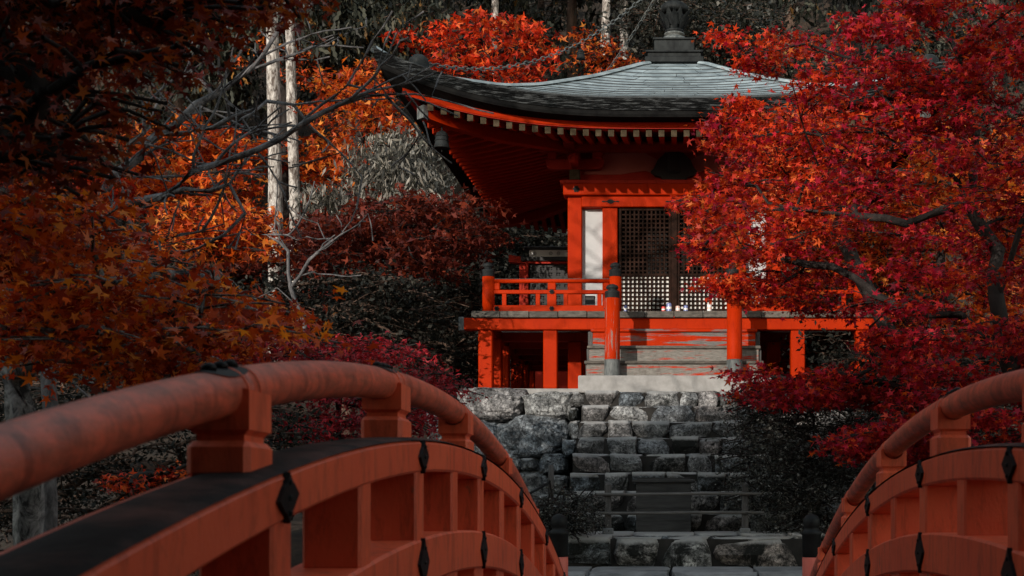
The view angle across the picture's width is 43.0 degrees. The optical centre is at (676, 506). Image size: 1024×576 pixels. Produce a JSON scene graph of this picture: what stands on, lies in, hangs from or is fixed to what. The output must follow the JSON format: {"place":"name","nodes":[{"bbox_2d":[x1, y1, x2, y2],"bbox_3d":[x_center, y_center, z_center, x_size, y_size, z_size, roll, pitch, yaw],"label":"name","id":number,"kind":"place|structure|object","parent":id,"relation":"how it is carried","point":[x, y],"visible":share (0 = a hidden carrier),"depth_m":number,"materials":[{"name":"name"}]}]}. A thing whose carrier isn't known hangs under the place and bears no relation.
{"place":"outdoors","nodes":[
{"label":"outdoors","id":0,"kind":"place"},
{"bbox_2d":[0,0,1023,575],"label":"ground","id":1,"kind":"structure","parent":0,"point":[298,520],"depth_m":32.10,"materials":[{"name":"brown plant"}]},
{"bbox_2d":[1,161,154,223],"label":"slope maple","id":2,"kind":"object","parent":1,"relation":"on","point":[132,183],"visible":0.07,"depth_m":26.57,"materials":[{"name":"orange plant"}]},
{"bbox_2d":[11,25,158,178],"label":"cedar tree","id":3,"kind":"object","parent":1,"relation":"on","point":[104,157],"visible":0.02,"depth_m":29.00,"materials":[{"name":"brown plant"}]},
{"bbox_2d":[23,30,171,173],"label":"cedar tree","id":4,"kind":"object","parent":1,"relation":"on","point":[140,90],"visible":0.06,"depth_m":29.37,"materials":[{"name":"brown plant"}]},
{"bbox_2d":[0,202,264,376],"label":"evergreen tree","id":5,"kind":"object","parent":1,"relation":"on","point":[184,265],"depth_m":22.59,"materials":[{"name":"green plant"}]},
{"bbox_2d":[93,459,189,501],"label":"slope maple","id":6,"kind":"object","parent":1,"relation":"on","point":[114,479],"visible":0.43,"depth_m":9.59,"materials":[{"name":"red plant"}]},
{"bbox_2d":[0,0,340,224],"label":"rust maple","id":7,"kind":"object","parent":1,"relation":"on","point":[37,90],"visible":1,"depth_m":4.51,"materials":[{"name":"brown plant"}]},
{"bbox_2d":[63,1,284,266],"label":"evergreen tree","id":8,"kind":"object","parent":1,"relation":"on","point":[193,93],"visible":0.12,"depth_m":27.00,"materials":[{"name":"plant"}]},
{"bbox_2d":[0,357,352,573],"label":"evergreen tree","id":9,"kind":"object","parent":1,"relation":"on","point":[69,491],"visible":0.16,"depth_m":10.43,"materials":[{"name":"green plant"}]},
{"bbox_2d":[92,107,267,322],"bbox_3d":[-10.132,-5.786,26.638,4.113,4.834,3.675,0,0,0],"label":"slope maple","id":10,"kind":"object","parent":1,"relation":"on","point":[208,152],"visible":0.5,"depth_m":25.89,"materials":[{"name":"orange plant"}]},
{"bbox_2d":[97,28,267,267],"bbox_3d":[-10.806,-10.783,28.159,4.398,12.458,3.957,0,0,-14],"label":"cedar tree","id":11,"kind":"object","parent":1,"relation":"on","point":[182,102],"visible":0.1,"depth_m":27.93,"materials":[{"name":"green plant"}]},
{"bbox_2d":[0,169,381,545],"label":"amber maple","id":12,"kind":"object","parent":1,"relation":"on","point":[126,296],"visible":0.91,"depth_m":5.71,"materials":[{"name":"orange plant"}]},
{"bbox_2d":[139,318,289,569],"bbox_3d":[-4.913,-0.626,12.900,2.002,2.878,2.250,0,0,0],"label":"slope maple","id":13,"kind":"object","parent":1,"relation":"on","point":[219,349],"depth_m":12.80,"materials":[{"name":"orange plant"}]},
{"bbox_2d":[131,195,303,328],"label":"slope maple","id":14,"kind":"object","parent":1,"relation":"on","point":[186,222],"visible":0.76,"depth_m":18.07,"materials":[{"name":"orange plant"}]},
{"bbox_2d":[143,56,321,174],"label":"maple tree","id":15,"kind":"object","parent":1,"relation":"on","point":[261,116],"visible":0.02,"depth_m":30.69,"materials":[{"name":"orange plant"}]},
{"bbox_2d":[0,3,493,531],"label":"bare tree","id":16,"kind":"object","parent":1,"relation":"on","point":[50,487],"visible":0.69,"depth_m":8.20,"materials":[{"name":"grey plant"}]},
{"bbox_2d":[221,3,284,361],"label":"cedar tree","id":17,"kind":"object","parent":1,"relation":"on","point":[273,79],"visible":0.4,"depth_m":23.92,"materials":[{"name":"grey plant"}]},
{"bbox_2d":[205,218,325,327],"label":"slope maple","id":18,"kind":"object","parent":1,"relation":"on","point":[244,270],"visible":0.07,"depth_m":27.30,"materials":[{"name":"plant"}]},
{"bbox_2d":[218,14,326,314],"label":"slope maple","id":19,"kind":"object","parent":1,"relation":"on","point":[285,174],"visible":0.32,"depth_m":26.98,"materials":[{"name":"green plant"}]},
{"bbox_2d":[221,181,373,351],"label":"bare sapling","id":20,"kind":"object","parent":1,"relation":"on","point":[291,284],"visible":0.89,"depth_m":14.97,"materials":[{"name":"grey plant"}]},
{"bbox_2d":[285,20,310,357],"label":"cedar tree","id":21,"kind":"object","parent":1,"relation":"on","point":[292,117],"visible":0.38,"depth_m":25.14,"materials":[{"name":"grey plant"}]},
{"bbox_2d":[275,168,381,331],"bbox_3d":[-6.082,-3.966,23.198,2.122,4.093,2.235,0,0,-27],"label":"long leaf shrub","id":22,"kind":"object","parent":1,"relation":"on","point":[328,203],"visible":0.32,"depth_m":22.79,"materials":[{"name":"brown plant"}]},
{"bbox_2d":[281,125,380,321],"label":"slope maple","id":23,"kind":"object","parent":1,"relation":"on","point":[315,145],"visible":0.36,"depth_m":26.64,"materials":[{"name":"orange plant"}]},
{"bbox_2d":[211,304,491,443],"bbox_3d":[-3.633,-0.480,12.959,3.643,2.921,3.355,0,0,0],"label":"crimson shrub","id":24,"kind":"object","parent":1,"relation":"on","point":[353,424],"visible":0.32,"depth_m":12.43,"materials":[{"name":"red plant"}]},
{"bbox_2d":[249,0,453,265],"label":"evergreen tree","id":25,"kind":"object","parent":1,"relation":"on","point":[353,14],"visible":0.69,"depth_m":26.38,"materials":[{"name":"plant"}]},
{"bbox_2d":[288,56,422,362],"bbox_3d":[-5.858,-5.254,23.705,2.239,6.510,3.506,0,0,-29],"label":"slope maple","id":26,"kind":"object","parent":1,"relation":"on","point":[361,111],"visible":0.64,"depth_m":23.20,"materials":[{"name":"orange plant"}]},
{"bbox_2d":[278,12,437,213],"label":"cedar tree","id":27,"kind":"object","parent":1,"relation":"on","point":[300,98],"visible":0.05,"depth_m":29.87,"materials":[{"name":"brown plant"}]},
{"bbox_2d":[240,254,475,437],"bbox_3d":[-4.279,-1.507,16.618,3.255,3.328,2.933,0,0,0],"label":"evergreen tree","id":28,"kind":"object","parent":1,"relation":"on","point":[355,306],"visible":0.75,"depth_m":16.30,"materials":[{"name":"green plant"}]},
{"bbox_2d":[257,182,528,368],"bbox_3d":[-4.336,-2.736,19.253,4.422,4.284,3.747,0,0,0],"label":"slope maple","id":29,"kind":"object","parent":1,"relation":"on","point":[413,247],"visible":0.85,"depth_m":18.61,"materials":[{"name":"red plant"}]},
{"bbox_2d":[316,120,477,374],"bbox_3d":[-4.643,-3.966,21.799,2.663,5.379,2.898,0,0,0],"label":"long leaf shrub","id":30,"kind":"object","parent":1,"relation":"on","point":[382,156],"visible":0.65,"depth_m":21.35,"materials":[{"name":"green plant"}]},
{"bbox_2d":[309,224,567,366],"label":"evergreen tree","id":31,"kind":"object","parent":1,"relation":"on","point":[473,281],"visible":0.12,"depth_m":26.62,"materials":[{"name":"green plant"}]},
{"bbox_2d":[373,274,541,396],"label":"evergreen tree","id":32,"kind":"object","parent":1,"relation":"on","point":[454,350],"visible":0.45,"depth_m":19.55,"materials":[{"name":"green plant"}]},
{"bbox_2d":[408,0,534,80],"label":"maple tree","id":33,"kind":"object","parent":1,"relation":"on","point":[433,14],"visible":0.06,"depth_m":32.53,"materials":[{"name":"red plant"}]},
{"bbox_2d":[379,6,567,309],"bbox_3d":[-4.170,-6.591,26.362,3.960,7.887,3.469,0,0,0],"label":"slope maple","id":34,"kind":"object","parent":1,"relation":"on","point":[487,58],"visible":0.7,"depth_m":25.75,"materials":[{"name":"red plant"}]},
{"bbox_2d":[422,0,554,262],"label":"cedar tree","id":35,"kind":"object","parent":1,"relation":"on","point":[494,7],"visible":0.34,"depth_m":29.84,"materials":[{"name":"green plant"}]},
{"bbox_2d":[425,387,583,510],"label":"boulder wall","id":36,"kind":"structure","parent":1,"relation":"on","point":[535,434],"depth_m":16.45,"materials":[{"name":"grey stone"}]},
{"bbox_2d":[449,211,567,304],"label":"evergreen tree","id":37,"kind":"object","parent":1,"relation":"on","point":[550,237],"visible":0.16,"depth_m":26.62,"materials":[{"name":"green plant"}]},
{"bbox_2d":[0,359,1023,575],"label":"arched bridge","id":38,"kind":"structure","parent":1,"relation":"on","point":[386,494],"depth_m":3.46,"materials":[{"name":"paint"}]},
{"bbox_2d":[445,0,615,81],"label":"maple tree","id":39,"kind":"object","parent":1,"relation":"on","point":[539,5],"visible":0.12,"depth_m":32.81,"materials":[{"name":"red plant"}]},
{"bbox_2d":[509,246,567,388],"bbox_3d":[-2.015,-3.025,24.440,2.230,3.650,1.220,0,0,0],"label":"side shrine","id":40,"kind":"object","parent":1,"relation":"on","point":[545,262],"visible":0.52,"depth_m":23.98,"materials":[{"name":"red wood"}]},
{"bbox_2d":[529,465,553,501],"bbox_3d":[-1.366,-0.223,12.759,0.057,0.392,0.409,0,0,36],"label":"iron handrail","id":41,"kind":"object","parent":1,"relation":"on","point":[550,472],"visible":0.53,"depth_m":12.87,"materials":[{"name":"grey metal"}]},
{"bbox_2d":[480,0,653,80],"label":"tree","id":42,"kind":"object","parent":1,"relation":"on","point":[570,15],"visible":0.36,"depth_m":31.89,"materials":[{"name":"red plant"}]},
{"bbox_2d":[536,480,611,550],"bbox_3d":[-1.034,0.787,11.620,0.958,2.037,0.955,0,0,0],"label":"round bush","id":43,"kind":"object","parent":1,"relation":"on","point":[575,526],"visible":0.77,"depth_m":11.48,"materials":[{"name":"green plant"}]},
{"bbox_2d":[565,0,627,58],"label":"cedar tree","id":44,"kind":"object","parent":1,"relation":"on","point":[624,3],"visible":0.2,"depth_m":31.42,"materials":[{"name":"grey plant"}]},
{"bbox_2d":[554,20,645,76],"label":"slope maple","id":45,"kind":"object","parent":1,"relation":"on","point":[609,52],"visible":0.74,"depth_m":28.33,"materials":[{"name":"orange plant"}]},
{"bbox_2d":[577,0,638,68],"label":"cedar tree","id":46,"kind":"object","parent":1,"relation":"on","point":[605,3],"visible":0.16,"depth_m":29.89,"materials":[{"name":"grey plant"}]},
{"bbox_2d":[526,375,770,393],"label":"stone plinth","id":47,"kind":"structure","parent":1,"relation":"on","point":[648,383],"depth_m":16.42,"materials":[{"name":"stone"}]},
{"bbox_2d":[371,0,971,388],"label":"shrine hall","id":48,"kind":"structure","parent":47,"relation":"on","point":[601,167],"depth_m":18.19,"materials":[{"name":"red wood"}]},
{"bbox_2d":[434,125,449,151],"bbox_3d":[-3.100,-4.880,16.930,0.225,0.378,0.222,0,0,0],"label":"wind bell","id":49,"kind":"object","parent":48,"relation":"hanging from","point":[441,140],"visible":0.99,"depth_m":16.86,"materials":[{"name":"grey metal"}]},
{"bbox_2d":[429,0,642,70],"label":"roof chain","id":50,"kind":"object","parent":48,"relation":"attached to","point":[480,68],"visible":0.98,"depth_m":18.00,"materials":[{"name":"metal"}]},
{"bbox_2d":[576,45,584,60],"bbox_3d":[-1.392,-6.606,18.638,0.138,0.231,0.135,0,0,0],"label":"wind bell","id":51,"kind":"object","parent":50,"relation":"hanging from","point":[580,55],"visible":1,"depth_m":18.60,"materials":[{"name":"grey metal"}]},
{"bbox_2d":[585,296,594,304],"bbox_3d":[-1.225,-2.817,18.200,0.145,0.345,0.130,0,0,0],"label":"black box","id":52,"kind":"object","parent":48,"relation":"on","point":[589,300],"visible":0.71,"depth_m":18.14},
{"bbox_2d":[606,0,654,70],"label":"roof chain","id":53,"kind":"object","parent":48,"relation":"attached to","point":[632,34],"visible":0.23,"depth_m":20.68,"materials":[{"name":"metal"}]},
{"bbox_2d":[619,208,670,310],"bbox_3d":[-0.453,-3.542,18.564,0.755,1.565,0.050,0,0,0],"label":"lattice door","id":54,"kind":"structure","parent":48,"relation":"in","point":[640,292],"depth_m":18.55,"materials":[{"name":"brown wood"}]},
{"bbox_2d":[666,303,671,310],"bbox_3d":[-0.098,-2.699,17.340,0.073,0.116,0.073,0,0,0],"label":"drink can","id":55,"kind":"object","parent":48,"relation":"on","point":[668,306],"visible":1,"depth_m":17.31,"materials":[{"name":"blue metal"}]},
{"bbox_2d":[677,208,728,310],"bbox_3d":[0.393,-3.542,18.564,0.755,1.565,0.050,0,0,0],"label":"lattice door","id":56,"kind":"structure","parent":48,"relation":"in","point":[695,302],"depth_m":18.55,"materials":[{"name":"brown wood"}]},
{"bbox_2d":[707,303,711,310],"bbox_3d":[0.448,-2.696,17.340,0.065,0.109,0.065,0,0,0],"label":"drink can","id":57,"kind":"object","parent":48,"relation":"on","point":[709,307],"visible":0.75,"depth_m":17.31,"materials":[{"name":"white metal"}]},
{"bbox_2d":[281,0,1019,75],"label":"wood","id":58,"kind":"object","parent":1,"relation":"on","point":[866,3],"visible":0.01,"depth_m":35.15,"materials":[{"name":"green plant"}]},
{"bbox_2d":[568,566,801,575],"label":"flagstone path","id":59,"kind":"structure","parent":1,"relation":"on","point":[686,571],"depth_m":10.75,"materials":[{"name":"grey stone"}]},
{"bbox_2d":[614,1,757,61],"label":"cedar tree","id":60,"kind":"object","parent":1,"relation":"on","point":[645,36],"visible":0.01,"depth_m":32.81,"materials":[{"name":"green plant"}]},
{"bbox_2d":[565,390,825,571],"bbox_3d":[0.115,-0.014,14.361,2.649,2.896,5.798,0,0,0],"label":"stone stairway","id":61,"kind":"object","parent":1,"relation":"on","point":[624,439],"visible":0.66,"depth_m":13.88,"materials":[{"name":"grey stone"}]},
{"bbox_2d":[632,478,694,531],"bbox_3d":[-0.125,-0.009,12.720,0.620,0.552,0.360,0,0,0],"label":"offering box","id":62,"kind":"object","parent":61,"relation":"on","point":[666,523],"visible":0.92,"depth_m":12.56,"materials":[{"name":"grey wood"}]},
{"bbox_2d":[591,482,763,533],"bbox_3d":[0.010,0.019,11.994,1.618,0.502,0.112,0,0,0],"label":"bamboo fence","id":63,"kind":"object","parent":61,"relation":"on","point":[745,493],"visible":0.92,"depth_m":11.95,"materials":[{"name":"grey wood"}]},
{"bbox_2d":[589,0,810,79],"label":"evergreen tree","id":64,"kind":"object","parent":1,"relation":"on","point":[733,14],"visible":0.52,"depth_m":27.41,"materials":[{"name":"green plant"}]},
{"bbox_2d":[699,0,863,81],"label":"cedar tree","id":65,"kind":"object","parent":1,"relation":"on","point":[791,9],"visible":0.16,"depth_m":31.44,"materials":[{"name":"brown plant"}]},
{"bbox_2d":[693,376,902,540],"bbox_3d":[1.371,0.136,12.590,2.411,2.974,2.765,0,0,0],"label":"dull shrub","id":66,"kind":"object","parent":1,"relation":"on","point":[801,470],"visible":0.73,"depth_m":12.27,"materials":[{"name":"green plant"}]},
{"bbox_2d":[704,89,939,445],"bbox_3d":[1.917,-2.360,15.899,3.174,5.540,2.283,0,0,0],"label":"slope maple","id":67,"kind":"object","parent":1,"relation":"on","point":[787,167],"visible":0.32,"depth_m":15.54,"materials":[{"name":"red plant"}]},
{"bbox_2d":[664,0,1023,468],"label":"crimson maple","id":68,"kind":"object","parent":1,"relation":"on","point":[838,389],"visible":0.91,"depth_m":11.97,"materials":[{"name":"red plant"}]},
{"bbox_2d":[773,388,945,520],"bbox_3d":[2.380,-0.595,16.942,2.702,1.990,1.417,0,0,0],"label":"shrub","id":69,"kind":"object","parent":1,"relation":"on","point":[833,511],"depth_m":16.39,"materials":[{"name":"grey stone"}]},
{"bbox_2d":[781,202,957,326],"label":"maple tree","id":70,"kind":"object","parent":1,"relation":"on","point":[877,286],"visible":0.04,"depth_m":24.61,"materials":[{"name":"red plant"}]},
{"bbox_2d":[764,287,989,386],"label":"evergreen tree","id":71,"kind":"object","parent":1,"relation":"on","point":[820,352],"visible":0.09,"depth_m":17.76,"materials":[{"name":"green plant"}]},
{"bbox_2d":[792,113,1023,380],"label":"slope maple","id":72,"kind":"object","parent":1,"relation":"on","point":[865,248],"visible":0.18,"depth_m":19.63,"materials":[{"name":"red plant"}]},
{"bbox_2d":[795,331,1023,463],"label":"evergreen tree","id":73,"kind":"object","parent":1,"relation":"on","point":[963,358],"visible":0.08,"depth_m":14.86,"materials":[{"name":"green plant"}]},
{"bbox_2d":[844,0,998,203],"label":"cedar tree","id":74,"kind":"object","parent":1,"relation":"on","point":[921,33],"visible":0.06,"depth_m":29.62,"materials":[{"name":"green plant"}]},
{"bbox_2d":[869,2,1023,223],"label":"evergreen tree","id":75,"kind":"object","parent":1,"relation":"on","point":[942,45],"visible":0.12,"depth_m":27.06,"materials":[{"name":"green plant"}]},
{"bbox_2d":[936,0,1023,108],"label":"cedar tree","id":76,"kind":"object","parent":1,"relation":"on","point":[995,2],"visible":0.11,"depth_m":32.84,"materials":[{"name":"green plant"}]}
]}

